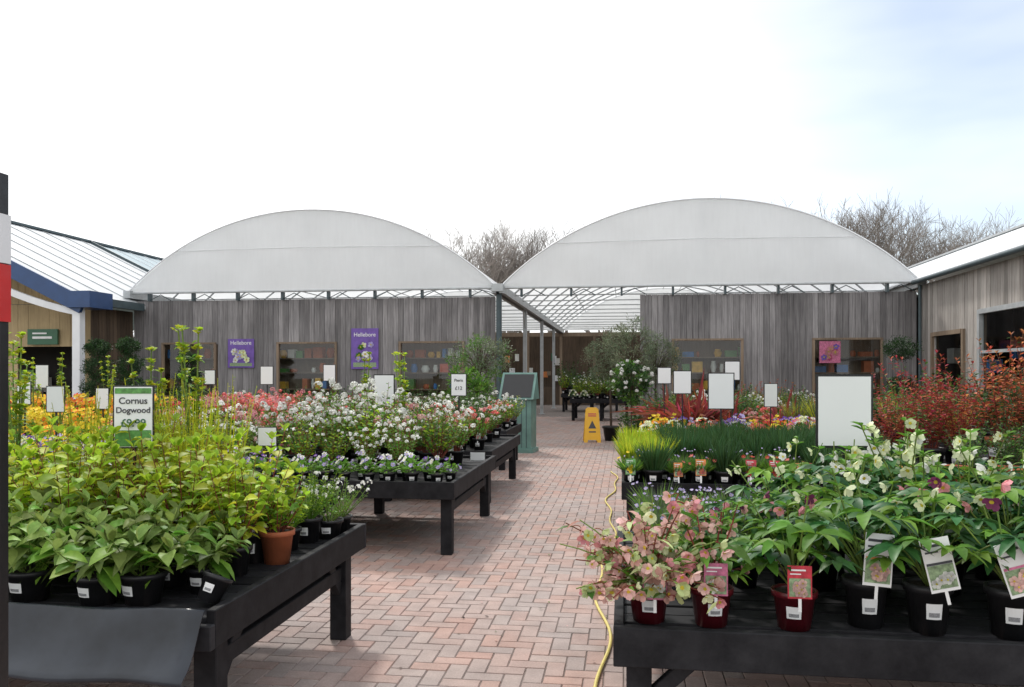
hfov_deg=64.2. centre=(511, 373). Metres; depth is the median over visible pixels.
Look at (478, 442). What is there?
pink flowering shrub
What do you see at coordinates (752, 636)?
display table
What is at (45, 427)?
orange bedding
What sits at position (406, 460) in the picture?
potted viola
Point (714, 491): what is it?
lavender plant
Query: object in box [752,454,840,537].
green hellebore
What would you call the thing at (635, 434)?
lime tuft
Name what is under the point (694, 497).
pink hellebore
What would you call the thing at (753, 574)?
green hellebore
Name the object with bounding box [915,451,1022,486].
display table
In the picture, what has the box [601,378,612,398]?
white green shrub
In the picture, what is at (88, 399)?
orange bedding
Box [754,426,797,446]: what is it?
dianthus tuft
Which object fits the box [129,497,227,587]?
hydrangea plant
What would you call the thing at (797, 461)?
lavender plant
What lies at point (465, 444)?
pink flowering shrub
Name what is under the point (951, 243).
bare tree
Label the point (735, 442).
dianthus tuft
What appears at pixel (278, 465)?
potted viola
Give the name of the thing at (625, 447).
lime tuft
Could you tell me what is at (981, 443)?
evergreen shrub
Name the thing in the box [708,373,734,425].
blank notice board
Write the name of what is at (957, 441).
cream hellebore
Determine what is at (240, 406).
pink flowering shrub
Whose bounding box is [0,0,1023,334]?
sky
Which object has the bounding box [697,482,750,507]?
lavender plant
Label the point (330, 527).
white heather
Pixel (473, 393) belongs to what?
evergreen shrub
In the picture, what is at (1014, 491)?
green hellebore
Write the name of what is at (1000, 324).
shop interior
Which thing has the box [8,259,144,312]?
blue fascia
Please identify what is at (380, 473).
potted viola
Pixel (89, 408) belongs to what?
orange bedding
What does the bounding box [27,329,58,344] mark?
green shop sign
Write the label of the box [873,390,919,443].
evergreen shrub
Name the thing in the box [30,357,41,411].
euphorbia plant
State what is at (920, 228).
bare tree
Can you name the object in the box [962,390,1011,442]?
evergreen shrub
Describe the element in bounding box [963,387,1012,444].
evergreen shrub
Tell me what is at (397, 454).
white flowering shrub
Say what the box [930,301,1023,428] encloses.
window and door frames
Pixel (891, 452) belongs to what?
dianthus tuft
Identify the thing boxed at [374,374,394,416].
blank notice board
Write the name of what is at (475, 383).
shrub
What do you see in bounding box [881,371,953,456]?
photinia shrub
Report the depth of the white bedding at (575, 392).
27.50 m
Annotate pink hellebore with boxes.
[625,492,728,558]
[663,500,775,584]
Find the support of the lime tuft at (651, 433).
on the display table at (625, 485)
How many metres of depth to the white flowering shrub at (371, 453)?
7.74 m
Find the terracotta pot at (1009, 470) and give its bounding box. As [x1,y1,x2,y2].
[997,465,1022,472]
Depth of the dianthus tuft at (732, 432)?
7.98 m
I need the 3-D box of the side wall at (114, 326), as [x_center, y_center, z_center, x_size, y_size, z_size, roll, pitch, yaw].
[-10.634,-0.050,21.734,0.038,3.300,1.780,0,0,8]
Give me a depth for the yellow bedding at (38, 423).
10.68 m
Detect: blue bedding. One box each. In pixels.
[10,435,46,455]
[30,443,52,472]
[38,433,67,457]
[673,416,696,431]
[724,418,749,428]
[728,413,751,429]
[773,416,796,429]
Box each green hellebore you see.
[718,469,812,564]
[723,460,820,536]
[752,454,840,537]
[757,461,880,591]
[784,481,920,572]
[812,452,899,485]
[822,435,898,536]
[829,453,973,592]
[864,487,1010,576]
[926,455,1023,580]
[938,481,1023,579]
[940,445,1023,563]
[940,463,1022,524]
[1010,498,1023,538]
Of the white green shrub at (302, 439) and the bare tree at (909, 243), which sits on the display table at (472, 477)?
the white green shrub at (302, 439)
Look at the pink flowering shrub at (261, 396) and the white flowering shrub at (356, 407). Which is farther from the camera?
the pink flowering shrub at (261, 396)
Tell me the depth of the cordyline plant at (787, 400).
15.58 m
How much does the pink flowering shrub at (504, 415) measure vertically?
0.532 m
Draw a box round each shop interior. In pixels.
[19,347,71,397]
[916,295,1023,400]
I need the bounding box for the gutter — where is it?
[911,245,1023,391]
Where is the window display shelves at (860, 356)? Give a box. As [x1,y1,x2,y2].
[675,340,879,397]
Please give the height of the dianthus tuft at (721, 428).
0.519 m
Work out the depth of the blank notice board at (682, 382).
10.69 m
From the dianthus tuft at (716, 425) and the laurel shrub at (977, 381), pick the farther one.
the laurel shrub at (977, 381)
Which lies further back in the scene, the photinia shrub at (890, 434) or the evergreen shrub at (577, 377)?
the evergreen shrub at (577, 377)
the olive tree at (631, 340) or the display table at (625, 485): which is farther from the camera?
the olive tree at (631, 340)
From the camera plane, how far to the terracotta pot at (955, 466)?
7.10 m
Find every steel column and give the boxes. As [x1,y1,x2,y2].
[523,309,526,372]
[540,320,543,413]
[552,328,554,407]
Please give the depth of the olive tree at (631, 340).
18.14 m
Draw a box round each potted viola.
[243,451,269,468]
[247,453,270,477]
[269,448,290,476]
[269,456,286,478]
[290,453,311,478]
[294,455,313,478]
[307,454,329,478]
[312,452,338,479]
[330,455,353,479]
[333,456,357,479]
[351,449,376,479]
[358,456,379,480]
[373,454,394,480]
[379,453,401,480]
[397,452,425,480]
[398,450,420,480]
[417,456,439,480]
[422,455,449,481]
[439,457,461,481]
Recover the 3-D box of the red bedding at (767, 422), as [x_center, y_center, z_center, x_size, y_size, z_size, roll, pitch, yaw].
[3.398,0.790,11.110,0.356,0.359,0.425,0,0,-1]
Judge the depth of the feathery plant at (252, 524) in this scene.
4.56 m
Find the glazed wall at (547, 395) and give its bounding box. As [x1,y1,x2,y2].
[502,332,639,404]
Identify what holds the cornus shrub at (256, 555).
on the display table at (257, 603)
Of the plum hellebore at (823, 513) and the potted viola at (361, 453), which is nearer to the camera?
the plum hellebore at (823, 513)
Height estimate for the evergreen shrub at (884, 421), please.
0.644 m
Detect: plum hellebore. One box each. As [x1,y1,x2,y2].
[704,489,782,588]
[739,489,862,583]
[897,473,1005,595]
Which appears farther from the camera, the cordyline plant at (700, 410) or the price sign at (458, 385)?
the cordyline plant at (700, 410)
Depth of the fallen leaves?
5.70 m
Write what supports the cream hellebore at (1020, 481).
on the display table at (752, 636)
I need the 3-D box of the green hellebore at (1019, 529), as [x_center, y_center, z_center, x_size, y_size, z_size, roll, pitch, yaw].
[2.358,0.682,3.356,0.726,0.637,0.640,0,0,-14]
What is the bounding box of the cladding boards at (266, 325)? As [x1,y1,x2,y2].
[134,297,494,403]
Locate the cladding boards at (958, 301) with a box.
[922,255,1023,398]
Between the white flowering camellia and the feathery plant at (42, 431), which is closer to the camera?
the feathery plant at (42, 431)
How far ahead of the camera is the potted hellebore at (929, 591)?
3.09 m
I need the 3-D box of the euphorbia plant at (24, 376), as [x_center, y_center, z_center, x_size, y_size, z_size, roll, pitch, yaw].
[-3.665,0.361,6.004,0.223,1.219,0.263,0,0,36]
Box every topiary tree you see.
[78,336,116,397]
[105,335,149,390]
[171,351,203,406]
[879,335,923,398]
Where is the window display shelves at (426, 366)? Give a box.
[165,343,461,395]
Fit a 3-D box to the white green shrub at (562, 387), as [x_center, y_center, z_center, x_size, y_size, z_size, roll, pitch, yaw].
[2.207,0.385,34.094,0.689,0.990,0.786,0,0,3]
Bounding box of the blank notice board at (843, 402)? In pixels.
[815,374,872,476]
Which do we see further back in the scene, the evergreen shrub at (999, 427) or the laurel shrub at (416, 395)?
the laurel shrub at (416, 395)
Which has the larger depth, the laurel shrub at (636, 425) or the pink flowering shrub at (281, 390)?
the laurel shrub at (636, 425)
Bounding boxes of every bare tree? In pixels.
[419,223,466,255]
[429,214,533,332]
[451,228,544,279]
[463,215,571,332]
[477,214,560,332]
[496,218,598,332]
[771,194,897,241]
[828,189,931,282]
[837,195,952,291]
[849,200,967,264]
[866,203,1021,294]
[883,221,989,281]
[913,216,1005,294]
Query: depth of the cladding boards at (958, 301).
16.94 m
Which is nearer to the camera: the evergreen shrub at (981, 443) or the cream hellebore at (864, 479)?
the cream hellebore at (864, 479)
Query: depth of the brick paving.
5.65 m
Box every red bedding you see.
[160,401,177,411]
[747,418,775,427]
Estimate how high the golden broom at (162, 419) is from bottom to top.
0.974 m
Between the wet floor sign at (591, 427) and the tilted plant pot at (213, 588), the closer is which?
the tilted plant pot at (213, 588)
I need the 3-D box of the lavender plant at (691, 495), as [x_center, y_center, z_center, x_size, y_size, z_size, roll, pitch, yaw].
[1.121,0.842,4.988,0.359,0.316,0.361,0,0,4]
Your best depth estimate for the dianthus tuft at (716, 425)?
8.65 m
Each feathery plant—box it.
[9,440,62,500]
[26,429,64,442]
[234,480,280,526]
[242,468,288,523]
[268,481,315,550]
[275,463,343,543]
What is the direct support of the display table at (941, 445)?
on the brick paving
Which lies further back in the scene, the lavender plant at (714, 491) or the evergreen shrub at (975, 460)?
the evergreen shrub at (975, 460)
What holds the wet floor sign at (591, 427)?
on the brick paving
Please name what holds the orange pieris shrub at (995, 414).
on the display table at (945, 462)
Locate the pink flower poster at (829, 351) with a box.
[819,341,840,362]
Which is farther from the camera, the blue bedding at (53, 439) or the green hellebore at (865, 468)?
the blue bedding at (53, 439)
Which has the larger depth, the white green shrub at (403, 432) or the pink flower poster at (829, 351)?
the pink flower poster at (829, 351)
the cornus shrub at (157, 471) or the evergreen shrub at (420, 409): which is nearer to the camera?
the cornus shrub at (157, 471)
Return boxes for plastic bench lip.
[8,602,204,686]
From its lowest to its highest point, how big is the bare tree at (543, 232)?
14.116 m
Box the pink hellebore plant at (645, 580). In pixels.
[556,491,749,623]
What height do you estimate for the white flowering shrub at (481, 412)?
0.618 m
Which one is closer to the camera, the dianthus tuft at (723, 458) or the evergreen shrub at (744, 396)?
the dianthus tuft at (723, 458)
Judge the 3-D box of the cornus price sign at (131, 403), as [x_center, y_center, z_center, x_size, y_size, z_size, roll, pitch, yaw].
[-2.073,0.517,4.477,0.215,0.905,0.032,0,0,-6]
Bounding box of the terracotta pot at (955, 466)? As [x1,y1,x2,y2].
[945,464,968,481]
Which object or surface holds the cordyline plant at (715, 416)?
on the display table
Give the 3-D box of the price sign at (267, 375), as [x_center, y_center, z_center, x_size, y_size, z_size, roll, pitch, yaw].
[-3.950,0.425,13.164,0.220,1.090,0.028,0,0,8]
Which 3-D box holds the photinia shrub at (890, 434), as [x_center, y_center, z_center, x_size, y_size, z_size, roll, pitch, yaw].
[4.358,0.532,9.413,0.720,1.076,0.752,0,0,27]
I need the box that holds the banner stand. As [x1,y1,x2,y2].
[0,172,10,686]
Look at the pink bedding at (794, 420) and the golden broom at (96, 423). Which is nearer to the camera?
the golden broom at (96, 423)
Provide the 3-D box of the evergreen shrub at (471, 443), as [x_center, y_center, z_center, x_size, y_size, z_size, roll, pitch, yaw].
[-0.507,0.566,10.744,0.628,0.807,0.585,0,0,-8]
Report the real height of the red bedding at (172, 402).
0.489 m
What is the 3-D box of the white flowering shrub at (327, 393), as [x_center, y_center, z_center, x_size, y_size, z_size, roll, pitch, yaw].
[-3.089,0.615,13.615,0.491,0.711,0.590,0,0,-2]
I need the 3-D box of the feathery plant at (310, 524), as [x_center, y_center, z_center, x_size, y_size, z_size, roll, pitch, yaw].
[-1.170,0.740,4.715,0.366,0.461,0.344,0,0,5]
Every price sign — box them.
[17,381,31,434]
[35,365,48,406]
[46,386,64,459]
[96,388,108,420]
[113,385,154,496]
[204,370,215,408]
[258,427,276,490]
[260,366,273,396]
[323,364,335,404]
[451,374,466,438]
[470,452,484,460]
[657,367,670,422]
[724,361,739,423]
[764,383,777,424]
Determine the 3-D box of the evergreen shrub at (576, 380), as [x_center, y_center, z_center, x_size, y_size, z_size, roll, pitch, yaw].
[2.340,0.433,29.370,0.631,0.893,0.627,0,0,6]
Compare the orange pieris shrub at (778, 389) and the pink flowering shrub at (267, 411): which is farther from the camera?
the orange pieris shrub at (778, 389)
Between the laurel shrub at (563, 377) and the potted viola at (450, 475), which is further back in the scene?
the laurel shrub at (563, 377)
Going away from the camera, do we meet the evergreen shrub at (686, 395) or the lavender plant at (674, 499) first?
the lavender plant at (674, 499)
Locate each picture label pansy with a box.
[615,451,643,481]
[664,459,691,482]
[684,454,716,483]
[736,455,765,483]
[756,455,787,482]
[785,458,811,472]
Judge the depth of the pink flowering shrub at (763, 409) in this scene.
12.41 m
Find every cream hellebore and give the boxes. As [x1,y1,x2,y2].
[746,436,823,516]
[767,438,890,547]
[769,439,887,575]
[851,421,992,564]
[865,438,982,563]
[876,417,974,506]
[889,436,976,533]
[913,428,1006,566]
[943,430,1015,485]
[981,450,1023,532]
[993,446,1023,505]
[1003,480,1023,524]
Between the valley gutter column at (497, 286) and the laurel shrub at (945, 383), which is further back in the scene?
the valley gutter column at (497, 286)
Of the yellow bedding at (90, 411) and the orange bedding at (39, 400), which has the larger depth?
the orange bedding at (39, 400)
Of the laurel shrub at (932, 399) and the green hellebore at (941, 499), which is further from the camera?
the laurel shrub at (932, 399)
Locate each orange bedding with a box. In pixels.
[27,399,45,411]
[27,406,42,414]
[33,425,54,441]
[34,396,45,407]
[34,413,70,430]
[63,408,89,433]
[65,405,81,425]
[66,393,90,413]
[68,407,95,424]
[74,397,105,413]
[80,396,104,415]
[90,394,112,416]
[101,400,112,416]
[160,396,180,413]
[639,414,664,431]
[648,417,672,431]
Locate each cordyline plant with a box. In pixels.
[608,384,707,423]
[630,367,716,423]
[669,387,746,423]
[712,388,756,422]
[746,390,808,424]
[766,386,800,417]
[766,394,796,420]
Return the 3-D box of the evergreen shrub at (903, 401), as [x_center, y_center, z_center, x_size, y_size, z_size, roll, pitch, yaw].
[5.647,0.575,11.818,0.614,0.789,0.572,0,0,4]
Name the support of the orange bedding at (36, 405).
on the display table
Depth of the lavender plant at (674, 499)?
4.47 m
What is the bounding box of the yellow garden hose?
[593,471,617,686]
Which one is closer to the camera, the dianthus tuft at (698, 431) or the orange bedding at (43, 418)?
the dianthus tuft at (698, 431)
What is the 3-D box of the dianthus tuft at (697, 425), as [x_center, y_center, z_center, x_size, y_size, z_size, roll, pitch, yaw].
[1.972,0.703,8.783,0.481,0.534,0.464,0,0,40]
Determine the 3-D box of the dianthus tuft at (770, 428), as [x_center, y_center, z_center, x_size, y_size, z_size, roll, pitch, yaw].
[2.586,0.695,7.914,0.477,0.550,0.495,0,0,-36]
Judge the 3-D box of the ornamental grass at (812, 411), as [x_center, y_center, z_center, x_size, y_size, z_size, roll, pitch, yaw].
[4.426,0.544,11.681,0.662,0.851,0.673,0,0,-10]
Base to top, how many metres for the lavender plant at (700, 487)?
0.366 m
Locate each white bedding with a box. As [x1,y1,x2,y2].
[8,438,45,473]
[568,390,577,398]
[579,390,589,398]
[641,420,657,432]
[666,419,681,428]
[690,417,711,431]
[793,415,814,428]
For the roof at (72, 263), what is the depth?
24.68 m
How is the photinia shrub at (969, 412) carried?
on the display table at (945, 462)
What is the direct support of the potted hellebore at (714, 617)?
on the display table at (752, 636)
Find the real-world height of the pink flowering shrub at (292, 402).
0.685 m
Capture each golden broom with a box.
[39,377,112,523]
[87,398,159,509]
[111,374,186,507]
[137,399,200,523]
[146,379,217,512]
[157,388,227,534]
[181,377,256,534]
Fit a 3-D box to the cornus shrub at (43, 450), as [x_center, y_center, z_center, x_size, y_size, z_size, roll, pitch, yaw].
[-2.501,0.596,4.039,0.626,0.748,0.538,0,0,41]
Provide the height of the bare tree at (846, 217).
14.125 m
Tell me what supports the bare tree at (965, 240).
on the ground
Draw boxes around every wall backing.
[217,298,495,399]
[651,295,686,400]
[936,313,986,396]
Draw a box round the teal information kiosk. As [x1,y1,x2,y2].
[499,373,538,452]
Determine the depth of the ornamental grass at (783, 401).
16.35 m
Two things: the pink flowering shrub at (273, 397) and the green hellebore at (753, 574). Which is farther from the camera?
the pink flowering shrub at (273, 397)
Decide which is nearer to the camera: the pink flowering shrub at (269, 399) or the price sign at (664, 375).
the pink flowering shrub at (269, 399)
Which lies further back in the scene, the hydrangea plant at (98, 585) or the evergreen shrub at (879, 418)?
the evergreen shrub at (879, 418)
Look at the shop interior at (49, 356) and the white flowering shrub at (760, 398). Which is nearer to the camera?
the white flowering shrub at (760, 398)
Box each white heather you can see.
[281,477,339,513]
[307,471,364,539]
[312,480,372,533]
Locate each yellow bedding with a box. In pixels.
[8,414,42,434]
[22,407,51,428]
[22,410,49,435]
[31,439,62,467]
[52,442,91,476]
[73,415,104,433]
[88,407,109,417]
[663,413,685,425]
[767,420,790,430]
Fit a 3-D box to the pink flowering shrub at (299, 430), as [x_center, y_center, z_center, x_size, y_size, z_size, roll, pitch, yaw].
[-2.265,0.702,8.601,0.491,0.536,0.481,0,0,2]
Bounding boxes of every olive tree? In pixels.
[444,331,516,382]
[579,328,629,440]
[599,312,666,430]
[631,330,685,400]
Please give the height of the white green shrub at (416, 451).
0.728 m
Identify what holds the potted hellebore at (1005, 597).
on the display table at (752, 636)
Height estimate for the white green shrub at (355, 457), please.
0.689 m
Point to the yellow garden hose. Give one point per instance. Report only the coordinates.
(608, 648)
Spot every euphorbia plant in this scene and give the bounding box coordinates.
[8,330,30,481]
[8,340,31,466]
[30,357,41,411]
[54,352,69,432]
[99,355,115,406]
[126,346,168,481]
[170,324,207,472]
[360,352,372,450]
[392,351,408,453]
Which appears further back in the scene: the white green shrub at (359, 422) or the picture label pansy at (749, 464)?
the white green shrub at (359, 422)
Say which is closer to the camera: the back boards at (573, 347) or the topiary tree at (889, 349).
the topiary tree at (889, 349)
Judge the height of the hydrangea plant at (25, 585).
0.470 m
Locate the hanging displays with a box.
[504,353,639,381]
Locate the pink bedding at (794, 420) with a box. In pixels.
[786,419,809,428]
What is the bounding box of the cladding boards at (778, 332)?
[640,291,915,427]
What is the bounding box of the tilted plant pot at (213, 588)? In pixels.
[197,571,232,604]
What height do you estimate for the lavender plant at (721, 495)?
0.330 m
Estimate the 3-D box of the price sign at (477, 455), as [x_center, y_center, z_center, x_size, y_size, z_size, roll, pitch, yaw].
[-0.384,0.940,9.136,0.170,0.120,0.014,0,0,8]
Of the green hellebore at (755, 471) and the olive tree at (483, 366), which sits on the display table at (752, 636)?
the green hellebore at (755, 471)
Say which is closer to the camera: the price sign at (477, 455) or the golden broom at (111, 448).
the golden broom at (111, 448)
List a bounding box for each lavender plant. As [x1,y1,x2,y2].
[622,449,648,481]
[626,477,693,507]
[626,487,684,513]
[629,493,682,520]
[631,498,685,525]
[638,510,678,537]
[661,455,681,482]
[666,490,733,512]
[670,498,729,525]
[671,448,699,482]
[671,486,722,511]
[671,487,716,501]
[689,451,714,482]
[691,509,725,565]
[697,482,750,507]
[704,484,769,519]
[704,488,751,501]
[713,495,766,526]
[723,508,775,556]
[730,449,746,483]
[738,448,771,483]
[759,447,794,478]
[787,455,807,462]
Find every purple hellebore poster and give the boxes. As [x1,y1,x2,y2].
[228,339,253,367]
[351,328,378,368]
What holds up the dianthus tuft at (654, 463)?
on the display table at (625, 485)
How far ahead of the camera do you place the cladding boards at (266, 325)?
21.95 m
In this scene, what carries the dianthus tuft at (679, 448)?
on the display table at (625, 485)
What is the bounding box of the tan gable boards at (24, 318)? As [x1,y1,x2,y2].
[8,279,90,397]
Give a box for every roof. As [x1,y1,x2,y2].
[11,220,163,330]
[875,223,1023,291]
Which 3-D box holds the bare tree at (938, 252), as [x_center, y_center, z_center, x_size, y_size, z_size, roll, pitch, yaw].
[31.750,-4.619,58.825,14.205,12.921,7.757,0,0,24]
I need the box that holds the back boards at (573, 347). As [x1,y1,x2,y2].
[502,336,639,386]
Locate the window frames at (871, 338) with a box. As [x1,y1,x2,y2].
[672,337,882,400]
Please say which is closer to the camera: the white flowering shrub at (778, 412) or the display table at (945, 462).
the display table at (945, 462)
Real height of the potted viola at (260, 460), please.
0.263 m
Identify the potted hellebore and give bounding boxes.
[664,512,753,627]
[728,489,865,631]
[806,468,938,629]
[851,482,1018,635]
[921,475,1023,640]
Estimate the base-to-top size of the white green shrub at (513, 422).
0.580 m
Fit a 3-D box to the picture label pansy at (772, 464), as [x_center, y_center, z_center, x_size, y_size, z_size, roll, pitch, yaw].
[2.229,0.834,6.990,0.321,0.272,0.324,0,0,14]
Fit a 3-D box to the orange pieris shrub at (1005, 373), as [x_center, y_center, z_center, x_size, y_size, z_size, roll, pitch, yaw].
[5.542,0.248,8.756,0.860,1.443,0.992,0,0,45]
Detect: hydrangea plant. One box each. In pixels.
[8,486,80,587]
[8,486,102,602]
[14,507,149,606]
[34,477,157,571]
[80,488,216,605]
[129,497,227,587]
[143,508,251,594]
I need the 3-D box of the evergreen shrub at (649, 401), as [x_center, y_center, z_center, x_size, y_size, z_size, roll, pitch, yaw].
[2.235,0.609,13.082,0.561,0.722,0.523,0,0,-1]
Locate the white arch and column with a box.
[11,288,84,398]
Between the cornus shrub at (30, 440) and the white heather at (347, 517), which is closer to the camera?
the cornus shrub at (30, 440)
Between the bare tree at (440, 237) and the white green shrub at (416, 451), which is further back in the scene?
the bare tree at (440, 237)
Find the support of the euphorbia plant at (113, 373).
on the display table
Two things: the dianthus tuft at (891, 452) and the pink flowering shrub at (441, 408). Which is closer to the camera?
the dianthus tuft at (891, 452)
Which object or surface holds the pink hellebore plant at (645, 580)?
on the display table at (752, 636)
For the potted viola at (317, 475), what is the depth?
7.50 m
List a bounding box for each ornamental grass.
[741,391,761,421]
[778,388,786,405]
[778,393,814,425]
[790,399,813,421]
[797,389,814,419]
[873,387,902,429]
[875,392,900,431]
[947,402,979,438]
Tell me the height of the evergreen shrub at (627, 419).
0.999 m
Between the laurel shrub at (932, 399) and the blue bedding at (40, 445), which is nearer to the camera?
the blue bedding at (40, 445)
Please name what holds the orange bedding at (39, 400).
on the display table
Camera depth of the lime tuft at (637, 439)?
7.86 m
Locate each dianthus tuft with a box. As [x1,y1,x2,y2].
[632,432,675,482]
[653,414,691,437]
[654,427,704,460]
[656,418,694,431]
[659,430,702,445]
[660,423,703,439]
[673,416,715,436]
[677,426,712,437]
[686,427,732,479]
[695,418,734,430]
[699,416,733,429]
[701,421,748,441]
[701,422,747,436]
[702,435,748,483]
[710,415,749,433]
[714,435,757,479]
[735,430,780,476]
[742,418,787,437]
[752,419,800,441]
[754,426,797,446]
[760,427,810,477]
[777,422,814,459]
[793,421,814,434]
[794,417,814,430]
[795,424,814,437]
[797,439,829,476]
[800,442,847,485]
[813,443,847,478]
[845,435,889,462]
[886,436,904,457]
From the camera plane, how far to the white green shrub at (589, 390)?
27.89 m
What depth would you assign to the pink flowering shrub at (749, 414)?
12.04 m
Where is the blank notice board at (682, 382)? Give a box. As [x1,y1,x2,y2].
[673,370,691,424]
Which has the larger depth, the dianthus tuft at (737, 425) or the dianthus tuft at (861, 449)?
the dianthus tuft at (737, 425)
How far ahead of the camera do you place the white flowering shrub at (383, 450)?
8.72 m
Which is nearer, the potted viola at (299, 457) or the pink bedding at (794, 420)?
the potted viola at (299, 457)
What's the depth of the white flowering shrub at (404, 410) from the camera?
8.71 m
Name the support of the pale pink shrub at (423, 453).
on the display table at (472, 477)
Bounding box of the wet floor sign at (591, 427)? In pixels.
[583,407,600,442]
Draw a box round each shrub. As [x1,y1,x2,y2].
[8,416,68,527]
[8,425,79,527]
[8,425,116,573]
[8,438,33,500]
[8,443,24,489]
[32,426,147,526]
[51,433,175,566]
[68,413,199,523]
[103,426,234,560]
[144,426,253,549]
[162,406,203,445]
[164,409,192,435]
[172,385,208,411]
[176,397,226,447]
[176,425,221,450]
[184,445,276,576]
[186,422,299,563]
[191,390,247,420]
[199,394,248,441]
[199,400,245,456]
[219,421,257,456]
[220,392,271,422]
[221,394,261,434]
[223,403,267,446]
[230,411,281,461]
[232,403,292,463]
[235,416,279,457]
[236,392,267,407]
[239,397,277,420]
[246,402,282,426]
[253,393,302,439]
[253,436,291,462]
[254,387,298,401]
[259,399,310,446]
[260,396,324,462]
[264,401,315,461]
[269,385,298,397]
[270,393,310,412]
[278,417,315,452]
[280,412,326,470]
[291,400,344,457]
[292,389,327,402]
[294,386,331,415]
[296,395,357,459]
[297,397,362,469]
[305,377,382,465]
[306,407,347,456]
[312,389,343,404]
[316,420,357,474]
[323,386,352,399]
[328,404,382,452]
[340,401,382,466]
[341,399,381,417]
[343,391,401,470]
[346,427,384,471]
[349,377,405,464]
[368,403,412,460]
[368,403,422,460]
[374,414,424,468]
[374,417,421,476]
[389,408,435,458]
[390,391,411,408]
[393,397,447,463]
[397,396,433,413]
[402,403,459,468]
[409,389,434,403]
[409,400,469,472]
[410,385,443,412]
[418,396,449,411]
[423,413,464,460]
[424,401,457,417]
[427,394,467,445]
[431,392,462,409]
[431,400,484,464]
[442,365,496,403]
[446,413,480,450]
[449,391,485,444]
[453,386,495,447]
[461,405,498,449]
[463,398,497,437]
[467,385,495,402]
[476,400,505,441]
[480,390,512,437]
[489,401,512,427]
[491,395,521,428]
[500,395,526,425]
[554,361,573,393]
[557,372,570,393]
[561,360,584,393]
[567,370,583,392]
[568,377,581,398]
[570,374,583,392]
[571,378,588,398]
[572,376,589,397]
[584,377,596,398]
[588,380,605,398]
[591,377,603,398]
[594,377,609,398]
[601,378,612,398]
[608,381,622,398]
[616,404,641,430]
[625,384,662,429]
[637,389,665,430]
[638,391,672,426]
[667,385,698,402]
[727,385,758,423]
[735,384,755,409]
[735,390,761,421]
[739,409,767,422]
[745,379,794,398]
[745,392,768,415]
[748,406,781,417]
[776,400,790,413]
[778,395,810,411]
[779,385,805,400]
[783,389,813,406]
[871,373,924,449]
[873,384,896,440]
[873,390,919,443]
[873,398,891,436]
[878,350,975,463]
[879,387,922,440]
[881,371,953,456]
[900,370,954,405]
[903,371,967,400]
[909,378,954,440]
[910,400,937,443]
[911,399,939,444]
[912,377,983,458]
[913,356,1003,463]
[915,374,964,412]
[934,375,987,441]
[939,389,984,439]
[943,421,996,467]
[944,431,991,466]
[945,380,1004,431]
[956,329,1023,465]
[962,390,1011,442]
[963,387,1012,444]
[968,380,1013,431]
[980,332,1023,464]
[981,426,1023,465]
[985,415,1023,465]
[994,344,1023,416]
[996,400,1023,433]
[1002,367,1023,419]
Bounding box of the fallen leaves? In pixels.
[376,461,614,667]
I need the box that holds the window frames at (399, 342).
[161,341,464,398]
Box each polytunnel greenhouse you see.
[123,209,559,332]
[496,197,926,332]
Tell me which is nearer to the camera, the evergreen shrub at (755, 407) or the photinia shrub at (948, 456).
the photinia shrub at (948, 456)
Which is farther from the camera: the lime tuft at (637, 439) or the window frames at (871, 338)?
the window frames at (871, 338)
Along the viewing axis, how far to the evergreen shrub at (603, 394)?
27.77 m
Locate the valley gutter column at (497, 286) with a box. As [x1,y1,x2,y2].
[492,283,502,401]
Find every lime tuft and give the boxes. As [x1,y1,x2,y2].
[612,435,651,464]
[613,434,651,446]
[615,423,651,436]
[616,426,649,441]
[634,433,679,455]
[638,426,671,438]
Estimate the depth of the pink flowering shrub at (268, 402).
10.57 m
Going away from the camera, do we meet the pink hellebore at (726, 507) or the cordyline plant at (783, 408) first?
the pink hellebore at (726, 507)
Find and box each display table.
[8,521,365,686]
[164,455,495,554]
[275,434,519,502]
[499,424,521,469]
[561,394,617,411]
[570,397,627,420]
[613,523,1023,686]
[621,473,915,521]
[882,433,987,450]
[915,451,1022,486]
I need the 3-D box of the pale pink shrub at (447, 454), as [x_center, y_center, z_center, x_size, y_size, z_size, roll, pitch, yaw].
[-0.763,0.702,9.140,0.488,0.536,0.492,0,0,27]
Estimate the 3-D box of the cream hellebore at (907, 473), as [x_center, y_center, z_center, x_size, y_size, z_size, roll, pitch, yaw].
[2.010,0.667,3.995,0.608,0.665,0.586,0,0,-39]
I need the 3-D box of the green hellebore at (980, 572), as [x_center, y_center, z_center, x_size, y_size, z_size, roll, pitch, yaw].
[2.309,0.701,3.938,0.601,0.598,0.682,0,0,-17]
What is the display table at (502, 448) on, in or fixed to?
on the brick paving
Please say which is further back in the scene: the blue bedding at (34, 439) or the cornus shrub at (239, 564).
the blue bedding at (34, 439)
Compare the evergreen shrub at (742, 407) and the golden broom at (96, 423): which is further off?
the evergreen shrub at (742, 407)
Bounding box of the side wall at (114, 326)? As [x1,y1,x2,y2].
[91,310,132,394]
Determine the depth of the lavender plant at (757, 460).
7.17 m
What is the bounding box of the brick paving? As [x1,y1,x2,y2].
[8,416,1023,686]
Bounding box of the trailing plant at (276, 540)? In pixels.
[232,467,309,564]
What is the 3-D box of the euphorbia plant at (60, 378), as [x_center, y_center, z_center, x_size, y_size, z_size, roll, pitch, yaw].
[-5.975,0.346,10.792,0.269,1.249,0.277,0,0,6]
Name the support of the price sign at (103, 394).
on the display table
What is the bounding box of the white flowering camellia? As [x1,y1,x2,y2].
[604,358,653,431]

